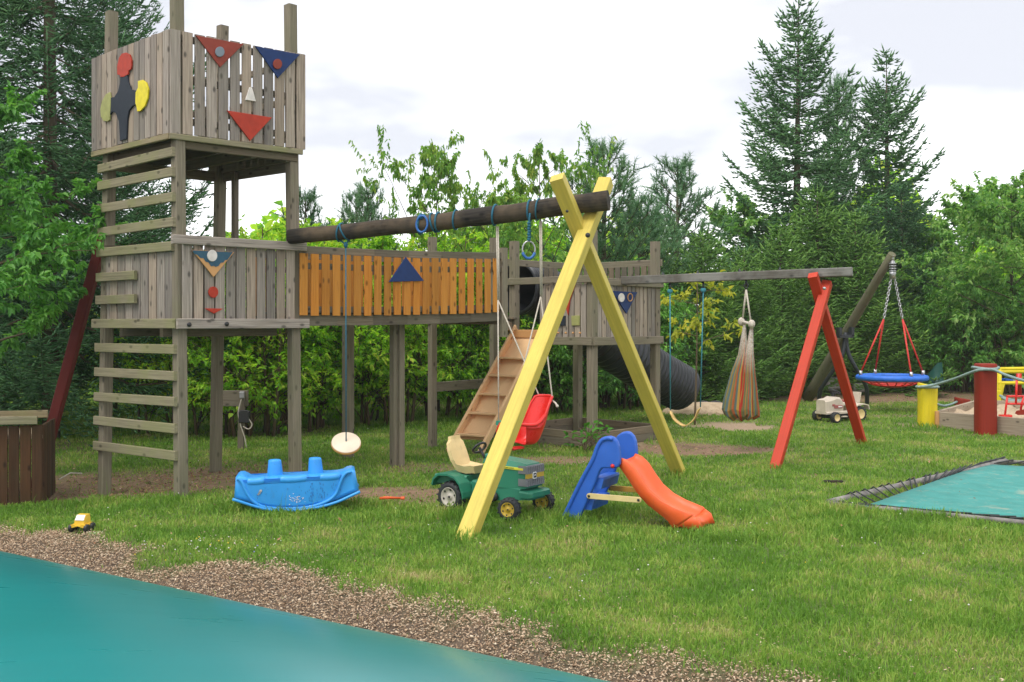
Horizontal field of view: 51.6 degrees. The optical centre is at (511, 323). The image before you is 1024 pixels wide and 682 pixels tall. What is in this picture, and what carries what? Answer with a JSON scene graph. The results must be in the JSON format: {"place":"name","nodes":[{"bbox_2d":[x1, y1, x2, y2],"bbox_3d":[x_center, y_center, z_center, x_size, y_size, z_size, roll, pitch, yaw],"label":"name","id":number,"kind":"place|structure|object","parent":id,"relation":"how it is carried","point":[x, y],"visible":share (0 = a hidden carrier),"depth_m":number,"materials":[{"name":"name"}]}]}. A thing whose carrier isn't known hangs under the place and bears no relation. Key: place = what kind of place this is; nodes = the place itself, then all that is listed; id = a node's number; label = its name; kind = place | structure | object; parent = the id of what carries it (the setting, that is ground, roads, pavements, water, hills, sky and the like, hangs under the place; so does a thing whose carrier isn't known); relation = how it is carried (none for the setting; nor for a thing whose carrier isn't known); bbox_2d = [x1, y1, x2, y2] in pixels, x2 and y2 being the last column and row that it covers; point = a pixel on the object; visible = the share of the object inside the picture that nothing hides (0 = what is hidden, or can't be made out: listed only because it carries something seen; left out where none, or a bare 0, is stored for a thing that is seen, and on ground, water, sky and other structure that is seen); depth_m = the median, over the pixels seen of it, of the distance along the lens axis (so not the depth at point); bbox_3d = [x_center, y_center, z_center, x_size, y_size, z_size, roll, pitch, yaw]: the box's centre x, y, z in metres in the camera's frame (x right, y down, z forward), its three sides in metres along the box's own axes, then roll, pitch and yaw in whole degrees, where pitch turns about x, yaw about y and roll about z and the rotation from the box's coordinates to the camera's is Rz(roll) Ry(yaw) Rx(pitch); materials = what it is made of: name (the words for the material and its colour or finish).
{"place":"outdoors","nodes":[
{"label":"outdoors","id":0,"kind":"place"},
{"bbox_2d":[0,363,1023,681],"bbox_3d":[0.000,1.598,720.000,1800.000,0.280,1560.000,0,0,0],"label":"lawn","id":1,"kind":"structure","parent":0,"point":[686,449],"depth_m":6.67,"materials":[{"name":"plant"}]},
{"bbox_2d":[0,410,54,504],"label":"plank box","id":2,"kind":"object","parent":1,"relation":"on","point":[42,436],"visible":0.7,"depth_m":9.34,"materials":[{"name":"brown wood"}]},
{"bbox_2d":[31,239,101,489],"bbox_3d":[-4.395,0.406,10.497,0.128,2.566,0.812,0,0,43],"label":"leaning post","id":3,"kind":"object","parent":1,"relation":"on","point":[71,355],"visible":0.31,"depth_m":10.50,"materials":[{"name":"red paint"}]},
{"bbox_2d":[0,80,137,359],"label":"leafy tree","id":4,"kind":"object","parent":1,"relation":"on","point":[30,242],"visible":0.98,"depth_m":9.90,"materials":[{"name":"green plant"}]},
{"bbox_2d":[68,513,95,532],"bbox_3d":[-3.035,1.409,7.465,0.138,0.119,0.131,0,0,8],"label":"toy truck","id":5,"kind":"object","parent":1,"relation":"on","point":[83,521],"visible":0.99,"depth_m":7.44,"materials":[{"name":"yellow plastic"}]},
{"bbox_2d":[0,0,203,415],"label":"spruce tree","id":6,"kind":"object","parent":1,"relation":"on","point":[88,97],"visible":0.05,"depth_m":17.27,"materials":[{"name":"green plant"}]},
{"bbox_2d":[0,0,213,435],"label":"spruce tree","id":7,"kind":"object","parent":1,"relation":"on","point":[18,315],"visible":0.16,"depth_m":13.13,"materials":[{"name":"green plant"}]},
{"bbox_2d":[0,0,243,446],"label":"spruce tree","id":8,"kind":"object","parent":1,"relation":"on","point":[48,49],"visible":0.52,"depth_m":13.21,"materials":[{"name":"green plant"}]},
{"bbox_2d":[65,237,277,433],"bbox_3d":[-4.621,0.221,14.494,2.854,2.746,3.009,0,0,14],"label":"leafy shrub","id":9,"kind":"object","parent":1,"relation":"on","point":[148,407],"visible":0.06,"depth_m":14.15,"materials":[{"name":"green plant"}]},
{"bbox_2d":[91,0,309,496],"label":"play tower","id":10,"kind":"structure","parent":1,"relation":"on","point":[144,114],"depth_m":9.55,"materials":[{"name":"grey wood"}]},
{"bbox_2d":[97,247,329,436],"bbox_3d":[-3.975,0.252,14.317,3.038,2.700,2.358,0,0,-7],"label":"leafy shrub","id":11,"kind":"object","parent":1,"relation":"on","point":[232,340],"visible":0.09,"depth_m":14.04,"materials":[{"name":"green plant"}]},
{"bbox_2d":[223,390,252,449],"bbox_3d":[-3.262,1.201,12.580,0.376,0.799,0.140,0,0,0],"label":"utility post","id":12,"kind":"object","parent":1,"relation":"on","point":[239,399],"visible":0.97,"depth_m":12.57,"materials":[{"name":"black"}]},
{"bbox_2d":[114,214,383,437],"bbox_3d":[-3.322,0.056,14.518,3.257,3.134,3.434,0,0,0],"label":"leafy shrub","id":13,"kind":"object","parent":1,"relation":"on","point":[229,381],"visible":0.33,"depth_m":13.92,"materials":[{"name":"green plant"}]},
{"bbox_2d":[225,231,301,367],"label":"leafy shrub","id":14,"kind":"object","parent":1,"relation":"on","point":[227,234],"depth_m":19.52,"materials":[{"name":"green plant"}]},
{"bbox_2d":[232,457,359,511],"bbox_3d":[-1.744,1.303,8.608,1.005,0.414,0.394,0,0,-10],"label":"rocker","id":15,"kind":"object","parent":1,"relation":"on","point":[315,481],"visible":0.96,"depth_m":8.46,"materials":[{"name":"plastic"}]},
{"bbox_2d":[268,183,338,417],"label":"pine tree","id":16,"kind":"object","parent":1,"relation":"on","point":[310,196],"visible":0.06,"depth_m":16.56,"materials":[{"name":"green plant"}]},
{"bbox_2d":[225,223,427,430],"bbox_3d":[-2.603,0.087,14.900,3.426,3.045,2.659,0,0,-22],"label":"leafy shrub","id":17,"kind":"object","parent":1,"relation":"on","point":[320,395],"visible":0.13,"depth_m":14.84,"materials":[{"name":"green plant"}]},
{"bbox_2d":[323,187,370,395],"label":"pine tree","id":18,"kind":"object","parent":1,"relation":"on","point":[350,197],"visible":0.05,"depth_m":20.29,"materials":[{"name":"green plant"}]},
{"bbox_2d":[273,217,450,427],"bbox_3d":[-2.262,0.056,15.493,3.220,3.098,3.395,0,0,-15],"label":"leafy shrub","id":19,"kind":"object","parent":1,"relation":"on","point":[357,330],"visible":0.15,"depth_m":14.96,"materials":[{"name":"green plant"}]},
{"bbox_2d":[342,178,399,346],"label":"pine tree","id":20,"kind":"object","parent":1,"relation":"on","point":[370,207],"visible":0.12,"depth_m":19.88,"materials":[{"name":"green plant"}]},
{"bbox_2d":[322,220,442,359],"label":"leafy shrub","id":21,"kind":"object","parent":1,"relation":"on","point":[402,249],"depth_m":20.61,"materials":[{"name":"green plant"}]},
{"bbox_2d":[265,246,500,466],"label":"bridge","id":22,"kind":"structure","parent":1,"relation":"on","point":[427,279],"depth_m":10.94,"materials":[{"name":"orange wood"}]},
{"bbox_2d":[379,496,404,499],"bbox_3d":[-0.998,1.452,8.806,0.207,0.027,0.052,0,0,0],"label":"sand spade","id":23,"kind":"object","parent":1,"relation":"on","point":[390,497],"visible":1,"depth_m":8.79,"materials":[{"name":"orange plastic"}]},
{"bbox_2d":[305,249,488,425],"bbox_3d":[-1.978,0.260,15.592,2.972,2.641,2.306,0,0,-37],"label":"leafy shrub","id":24,"kind":"object","parent":1,"relation":"on","point":[384,392],"visible":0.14,"depth_m":15.43,"materials":[{"name":"green plant"}]},
{"bbox_2d":[348,125,508,412],"bbox_3d":[-1.241,-0.837,17.338,2.547,4.876,1.982,0,0,-34],"label":"cherry tree","id":25,"kind":"object","parent":1,"relation":"on","point":[443,167],"visible":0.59,"depth_m":17.19,"materials":[{"name":"green plant"}]},
{"bbox_2d":[359,229,582,419],"bbox_3d":[-1.206,0.014,16.693,3.318,3.192,3.499,0,0,-30],"label":"leafy shrub","id":26,"kind":"object","parent":1,"relation":"on","point":[476,237],"visible":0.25,"depth_m":15.99,"materials":[{"name":"green plant"}]},
{"bbox_2d":[428,237,516,447],"bbox_3d":[-0.483,0.265,12.760,1.102,2.770,2.392,0,0,0],"label":"landing","id":27,"kind":"object","parent":1,"relation":"on","point":[434,386],"visible":0.48,"depth_m":12.87,"materials":[{"name":"wood"}]},
{"bbox_2d":[286,172,684,540],"bbox_3d":[0.127,0.204,8.766,3.960,3.001,2.989,0,0,-11],"label":"swing frame","id":28,"kind":"object","parent":1,"relation":"on","point":[570,207],"visible":0.97,"depth_m":9.05,"materials":[{"name":"yellow paint"}]},
{"bbox_2d":[331,223,360,454],"bbox_3d":[-1.511,0.134,9.634,0.271,2.107,0.225,0,0,0],"label":"disc swing","id":29,"kind":"object","parent":28,"relation":"hanging from","point":[345,443],"visible":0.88,"depth_m":9.63,"materials":[{"name":"white plastic"}]},
{"bbox_2d":[415,209,457,234],"bbox_3d":[-0.661,-0.899,9.405,0.364,0.223,0.194,0,0,16],"label":"gymnastic ring","id":30,"kind":"object","parent":28,"relation":"hanging from","point":[421,216],"visible":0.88,"depth_m":9.35,"materials":[{"name":"blue plastic"}]},
{"bbox_2d":[491,198,558,450],"bbox_3d":[0.100,0.007,9.218,0.565,2.182,0.390,0,0,-16],"label":"baby swing","id":31,"kind":"object","parent":28,"relation":"hanging from","point":[533,425],"visible":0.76,"depth_m":9.21,"materials":[{"name":"red plastic"}]},
{"bbox_2d":[522,199,535,259],"bbox_3d":[0.144,-0.810,9.174,0.127,0.532,0.198,0,0,0],"label":"gymnastic ring","id":32,"kind":"object","parent":28,"relation":"hanging from","point":[528,237],"visible":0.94,"depth_m":9.09,"materials":[{"name":"blue plastic"}]},
{"bbox_2d":[414,250,557,403],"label":"leafy shrub","id":33,"kind":"object","parent":1,"relation":"on","point":[473,367],"visible":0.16,"depth_m":16.18,"materials":[{"name":"green plant"}]},
{"bbox_2d":[395,226,582,399],"bbox_3d":[-0.569,-0.242,21.110,3.942,3.762,5.080,0,0,9],"label":"leafy shrub","id":34,"kind":"object","parent":1,"relation":"on","point":[450,238],"depth_m":20.23,"materials":[{"name":"green plant"}]},
{"bbox_2d":[417,183,563,366],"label":"cherry tree","id":35,"kind":"object","parent":1,"relation":"on","point":[510,196],"visible":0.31,"depth_m":16.57,"materials":[{"name":"green plant"}]},
{"bbox_2d":[446,325,536,453],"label":"plank steps","id":36,"kind":"structure","parent":1,"relation":"on","point":[479,420],"depth_m":12.68,"materials":[{"name":"brown wood"}]},
{"bbox_2d":[431,435,554,520],"bbox_3d":[-0.142,1.210,8.411,0.905,0.589,0.572,0,0,36],"label":"toy tractor","id":37,"kind":"object","parent":1,"relation":"on","point":[521,479],"visible":0.68,"depth_m":8.33,"materials":[{"name":"green plastic"}]},
{"bbox_2d":[23,420,988,611],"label":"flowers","id":38,"kind":"object","parent":1,"relation":"on","point":[430,531],"visible":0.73,"depth_m":6.76,"materials":[{"name":"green plant"}]},
{"bbox_2d":[0,512,1016,681],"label":"wood chips","id":39,"kind":"object","parent":1,"relation":"on","point":[269,573],"visible":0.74,"depth_m":5.71,"materials":[{"name":"brown wood"}]},
{"bbox_2d":[0,551,609,681],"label":"bouncing pillow","id":40,"kind":"object","parent":39,"relation":"on","point":[62,623],"visible":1,"depth_m":3.62,"materials":[{"name":"plastic"}]},
{"bbox_2d":[2,156,1023,374],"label":"woods","id":41,"kind":"object","parent":1,"relation":"on","point":[266,221],"depth_m":33.03,"materials":[{"name":"green plant"}]},
{"bbox_2d":[19,391,1022,543],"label":"leaf litter","id":42,"kind":"object","parent":1,"relation":"on","point":[198,473],"visible":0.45,"depth_m":10.44,"materials":[{"name":"brown plant"}]},
{"bbox_2d":[58,472,81,479],"bbox_3d":[-4.270,1.465,10.194,0.052,0.044,0.349,0,0,14],"label":"stick","id":43,"kind":"object","parent":42,"relation":"on","point":[68,474],"visible":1,"depth_m":10.22,"materials":[{"name":"brown wood"}]},
{"bbox_2d":[428,216,633,350],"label":"leafy shrub","id":44,"kind":"object","parent":1,"relation":"on","point":[547,246],"visible":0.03,"depth_m":20.91,"materials":[{"name":"green plant"}]},
{"bbox_2d":[463,315,602,410],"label":"dark bush","id":45,"kind":"object","parent":1,"relation":"on","point":[561,366],"visible":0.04,"depth_m":17.16,"materials":[{"name":"green plant"}]},
{"bbox_2d":[456,120,617,387],"bbox_3d":[0.601,-0.886,18.216,2.662,4.925,2.071,0,0,14],"label":"cherry tree","id":46,"kind":"object","parent":1,"relation":"on","point":[531,175],"visible":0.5,"depth_m":17.94,"materials":[{"name":"green plant"}]},
{"bbox_2d":[519,315,625,413],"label":"dark bush","id":47,"kind":"object","parent":1,"relation":"on","point":[567,376],"visible":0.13,"depth_m":17.09,"materials":[{"name":"green plant"}]},
{"bbox_2d":[506,230,663,448],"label":"tower","id":48,"kind":"structure","parent":1,"relation":"on","point":[584,321],"depth_m":13.27,"materials":[{"name":"grey wood"}]},
{"bbox_2d":[560,420,612,455],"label":"weed","id":49,"kind":"object","parent":1,"relation":"on","point":[592,433],"visible":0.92,"depth_m":12.27,"materials":[{"name":"green plant"}]},
{"bbox_2d":[508,266,699,409],"bbox_3d":[1.368,0.247,15.581,3.713,2.227,0.824,0,0,-42],"label":"tube slide","id":50,"kind":"object","parent":1,"relation":"on","point":[611,360],"visible":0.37,"depth_m":15.65,"materials":[{"name":"black plastic"}]},
{"bbox_2d":[539,256,687,409],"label":"dark bush","id":51,"kind":"object","parent":1,"relation":"on","point":[605,396],"visible":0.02,"depth_m":18.32,"materials":[{"name":"green plant"}]},
{"bbox_2d":[538,136,690,404],"bbox_3d":[1.755,-0.918,18.972,3.131,5.022,2.945,0,0,9],"label":"pine tree","id":52,"kind":"object","parent":1,"relation":"on","point":[633,211],"visible":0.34,"depth_m":18.70,"materials":[{"name":"green plant"}]},
{"bbox_2d":[563,431,714,529],"bbox_3d":[0.963,1.185,8.064,1.108,0.675,0.458,0,0,27],"label":"toddler slide","id":53,"kind":"object","parent":1,"relation":"on","point":[600,475],"visible":0.99,"depth_m":8.01,"materials":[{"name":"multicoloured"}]},
{"bbox_2d":[583,189,711,360],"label":"pine tree","id":54,"kind":"object","parent":1,"relation":"on","point":[646,252],"visible":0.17,"depth_m":19.80,"materials":[{"name":"green plant"}]},
{"bbox_2d":[600,274,720,407],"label":"dark bush","id":55,"kind":"object","parent":1,"relation":"on","point":[665,316],"visible":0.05,"depth_m":18.45,"materials":[{"name":"green plant"}]},
{"bbox_2d":[598,244,732,404],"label":"leafy shrub","id":56,"kind":"object","parent":1,"relation":"on","point":[706,377],"visible":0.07,"depth_m":19.83,"materials":[{"name":"green plant"}]},
{"bbox_2d":[630,151,750,349],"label":"pine tree","id":57,"kind":"object","parent":1,"relation":"on","point":[681,180],"visible":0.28,"depth_m":22.31,"materials":[{"name":"green plant"}]},
{"bbox_2d":[662,402,723,414],"bbox_3d":[3.200,1.500,17.500,1.500,0.400,0.886,0,0,0],"label":"sand heap","id":58,"kind":"object","parent":1,"relation":"on","point":[710,408],"visible":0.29,"depth_m":17.19,"materials":[{"name":"beige sand"}]},
{"bbox_2d":[660,269,742,424],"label":"sapling","id":59,"kind":"object","parent":1,"relation":"on","point":[676,333],"visible":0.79,"depth_m":15.59,"materials":[{"name":"yellow plant"}]},
{"bbox_2d":[667,228,788,402],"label":"conifer tree","id":60,"kind":"object","parent":1,"relation":"on","point":[703,264],"visible":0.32,"depth_m":20.23,"materials":[{"name":"green plant"}]},
{"bbox_2d":[621,267,866,468],"bbox_3d":[2.876,0.503,12.059,3.099,2.309,2.138,0,0,0],"label":"swing frame","id":61,"kind":"object","parent":1,"relation":"on","point":[820,290],"visible":0.95,"depth_m":12.06,"materials":[{"name":"red paint"}]},
{"bbox_2d":[667,282,705,426],"bbox_3d":[2.073,0.367,12.629,0.233,1.722,0.437,0,0,-45],"label":"belt swing","id":62,"kind":"object","parent":61,"relation":"hanging from","point":[670,290],"visible":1,"depth_m":12.66,"materials":[{"name":"beige rubber"},{"name":"pale yellow plastic"}]},
{"bbox_2d":[722,280,759,421],"bbox_3d":[2.671,0.318,12.365,0.372,1.644,0.508,0,0,-44],"label":"hammock chair","id":63,"kind":"object","parent":61,"relation":"hanging from","point":[740,401],"visible":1,"depth_m":12.26,"materials":[{"name":"fabric"}]},
{"bbox_2d":[692,244,827,400],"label":"conifer tree","id":64,"kind":"object","parent":1,"relation":"on","point":[782,381],"visible":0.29,"depth_m":20.85,"materials":[{"name":"green plant"}]},
{"bbox_2d":[664,188,863,353],"bbox_3d":[5.534,-0.948,25.801,4.285,5.052,4.356,0,0,-21],"label":"broadleaf tree","id":65,"kind":"object","parent":1,"relation":"on","point":[749,222],"visible":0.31,"depth_m":25.11,"materials":[{"name":"green plant"}]},
{"bbox_2d":[726,224,887,396],"bbox_3d":[5.819,-0.059,22.425,3.868,4.102,3.854,0,0,-25],"label":"conifer tree","id":66,"kind":"object","parent":1,"relation":"on","point":[791,286],"visible":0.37,"depth_m":22.06,"materials":[{"name":"green plant"}]},
{"bbox_2d":[696,0,920,382],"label":"spruce tree","id":67,"kind":"object","parent":1,"relation":"on","point":[774,171],"visible":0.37,"depth_m":25.58,"materials":[{"name":"green plant"}]},
{"bbox_2d":[811,376,839,390],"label":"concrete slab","id":68,"kind":"structure","parent":1,"relation":"on","point":[835,387],"depth_m":22.25,"materials":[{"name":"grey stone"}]},
{"bbox_2d":[737,182,923,396],"bbox_3d":[6.767,-0.515,23.423,4.746,5.282,4.764,0,0,0],"label":"conifer tree","id":69,"kind":"object","parent":1,"relation":"on","point":[803,221],"visible":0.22,"depth_m":23.10,"materials":[{"name":"green plant"}]},
{"bbox_2d":[791,70,883,250],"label":"pine tree","id":70,"kind":"object","parent":1,"relation":"on","point":[846,85],"visible":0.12,"depth_m":27.83,"materials":[{"name":"green plant"}]},
{"bbox_2d":[812,389,869,422],"bbox_3d":[5.031,1.250,16.195,0.760,0.507,0.483,0,0,-25],"label":"toy tractor","id":71,"kind":"object","parent":1,"relation":"on","point":[832,407],"visible":0.86,"depth_m":16.07,"materials":[{"name":"beige plastic"}]},
{"bbox_2d":[802,251,895,404],"bbox_3d":[6.138,0.171,19.251,0.856,2.790,2.580,0,0,-31],"label":"pole swing stand","id":72,"kind":"object","parent":1,"relation":"on","point":[821,378],"visible":0.89,"depth_m":18.98,"materials":[{"name":"weathered wood"}]},
{"bbox_2d":[855,255,928,387],"bbox_3d":[6.463,-0.031,18.000,1.185,2.252,1.185,0,0,0],"label":"basket swing","id":73,"kind":"object","parent":72,"relation":"hanging from","point":[889,380],"visible":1,"depth_m":17.95,"materials":[{"name":"plastic"}]},
{"bbox_2d":[850,383,867,391],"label":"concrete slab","id":74,"kind":"structure","parent":1,"relation":"on","point":[854,389],"depth_m":22.16,"materials":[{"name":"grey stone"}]},
{"bbox_2d":[778,205,957,397],"bbox_3d":[7.564,-0.258,22.882,4.154,4.605,4.138,0,0,33],"label":"conifer tree","id":75,"kind":"object","parent":1,"relation":"on","point":[865,249],"visible":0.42,"depth_m":22.53,"materials":[{"name":"green plant"}]},
{"bbox_2d":[806,43,996,380],"bbox_3d":[9.783,-2.477,26.882,5.204,9.279,5.091,0,0,15],"label":"spruce tree","id":76,"kind":"object","parent":1,"relation":"on","point":[874,107],"visible":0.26,"depth_m":26.69,"materials":[{"name":"green plant"}]},
{"bbox_2d":[844,181,973,389],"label":"spruce tree","id":77,"kind":"object","parent":1,"relation":"on","point":[902,224],"visible":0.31,"depth_m":24.75,"materials":[{"name":"green plant"}]},
{"bbox_2d":[876,297,971,389],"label":"dark bush","id":78,"kind":"object","parent":1,"relation":"on","point":[922,312],"visible":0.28,"depth_m":23.28,"materials":[{"name":"green plant"}]},
{"bbox_2d":[825,456,1023,524],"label":"trampoline","id":79,"kind":"object","parent":1,"relation":"on","point":[994,488],"visible":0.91,"depth_m":9.08,"materials":[{"name":"teal fabric"}]},
{"bbox_2d":[917,383,937,425],"bbox_3d":[6.026,1.231,15.350,0.251,0.738,0.251,0,0,0],"label":"rope post","id":80,"kind":"object","parent":1,"relation":"on","point":[927,403],"visible":0.62,"depth_m":15.24,"materials":[{"name":"yellow paint"}]},
{"bbox_2d":[871,218,999,304],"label":"broadleaf tree","id":81,"kind":"object","parent":1,"relation":"on","point":[948,247],"visible":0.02,"depth_m":25.91,"materials":[{"name":"green plant"}]},
{"bbox_2d":[874,177,1023,388],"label":"broadleaf tree","id":82,"kind":"object","parent":1,"relation":"on","point":[1008,262],"visible":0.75,"depth_m":21.96,"materials":[{"name":"green plant"}]},
{"bbox_2d":[884,184,1023,385],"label":"broadleaf tree","id":83,"kind":"object","parent":1,"relation":"on","point":[937,225],"visible":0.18,"depth_m":24.60,"materials":[{"name":"green plant"}]},
{"bbox_2d":[890,285,1023,392],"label":"dark bush","id":84,"kind":"object","parent":1,"relation":"on","point":[958,365],"visible":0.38,"depth_m":22.75,"materials":[{"name":"green plant"}]},
{"bbox_2d":[954,397,969,405],"bbox_3d":[8.084,1.464,19.000,0.236,0.271,0.236,0,0,0],"label":"rope post","id":85,"kind":"object","parent":1,"relation":"on","point":[961,400],"visible":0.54,"depth_m":18.89,"materials":[{"name":"red wood"}]},
{"bbox_2d":[937,401,957,406],"bbox_3d":[7.088,1.291,17.193,0.065,0.245,3.604,0,0,27],"label":"boundary rope","id":86,"kind":"object","parent":85,"relation":"attached to","point":[946,405],"visible":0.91,"depth_m":16.79,"materials":[{"name":"teal fabric"}]},
{"bbox_2d":[906,169,1023,391],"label":"broadleaf tree","id":87,"kind":"object","parent":1,"relation":"on","point":[1001,193],"visible":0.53,"depth_m":22.60,"materials":[{"name":"green plant"}]},
{"bbox_2d":[910,278,1023,392],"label":"dark bush","id":88,"kind":"object","parent":1,"relation":"on","point":[928,294],"visible":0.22,"depth_m":22.93,"materials":[{"name":"green plant"}]},
{"bbox_2d":[924,289,1023,393],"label":"dark bush","id":89,"kind":"object","parent":1,"relation":"on","point":[997,332],"visible":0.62,"depth_m":22.16,"materials":[{"name":"green plant"}]},
{"bbox_2d":[935,400,1023,435],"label":"sandbox","id":90,"kind":"object","parent":1,"relation":"on","point":[960,416],"visible":0.57,"depth_m":14.97,"materials":[{"name":"brown wood"}]},
{"bbox_2d":[998,380,1023,416],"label":"sand digger","id":91,"kind":"object","parent":90,"relation":"on","point":[1020,411],"visible":0.85,"depth_m":14.99,"materials":[{"name":"red metal"}]},
{"bbox_2d":[974,363,996,434],"bbox_3d":[6.443,1.074,14.400,0.259,1.052,0.259,0,0,0],"label":"rope post","id":92,"kind":"object","parent":1,"relation":"on","point":[985,402],"visible":0.74,"depth_m":14.28,"materials":[{"name":"red wood"}]},
{"bbox_2d":[915,366,1023,388],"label":"boundary rope","id":93,"kind":"object","parent":92,"relation":"attached to","point":[934,385],"visible":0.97,"depth_m":14.34,"materials":[{"name":"fabric"}]},
{"bbox_2d":[997,390,1000,399],"bbox_3d":[8.624,1.394,18.800,0.111,0.411,0.111,0,0,0],"label":"rope post","id":94,"kind":"object","parent":1,"relation":"on","point":[998,394],"visible":0.3,"depth_m":18.75,"materials":[{"name":"yellow paint"}]},
{"bbox_2d":[999,395,1021,400],"bbox_3d":[8.667,1.309,18.286,0.120,0.116,0.659,0,0,-22],"label":"boundary rope","id":95,"kind":"object","parent":94,"relation":"attached to","point":[1003,397],"visible":0.6,"depth_m":18.38,"materials":[{"name":"fabric"}]},
{"bbox_2d":[997,367,1023,399],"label":"climbing frame","id":96,"kind":"object","parent":1,"relation":"on","point":[1003,382],"visible":0.53,"depth_m":19.27,"materials":[{"name":"yellow paint"}]},
{"bbox_2d":[0,0,1023,287],"label":"sky","id":97,"kind":"structure","parent":0,"point":[658,77],"materials":[{"name":"white"}]},
{"bbox_2d":[823,480,842,482],"bbox_3d":[2.981,1.470,9.836,0.193,0.028,0.048,0,0,0],"label":"bark piece","id":98,"kind":"object","parent":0,"point":[835,481],"visible":0.96,"depth_m":9.82,"materials":[{"name":"wood"}]},
{"bbox_2d":[925,362,942,384],"bbox_3d":[8.641,1.034,21.668,0.360,0.480,1.296,0,0,22],"label":"tarpaulin","id":99,"kind":"object","parent":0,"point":[935,371],"visible":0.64,"depth_m":21.47,"materials":[{"name":"green fabric"}]}
]}

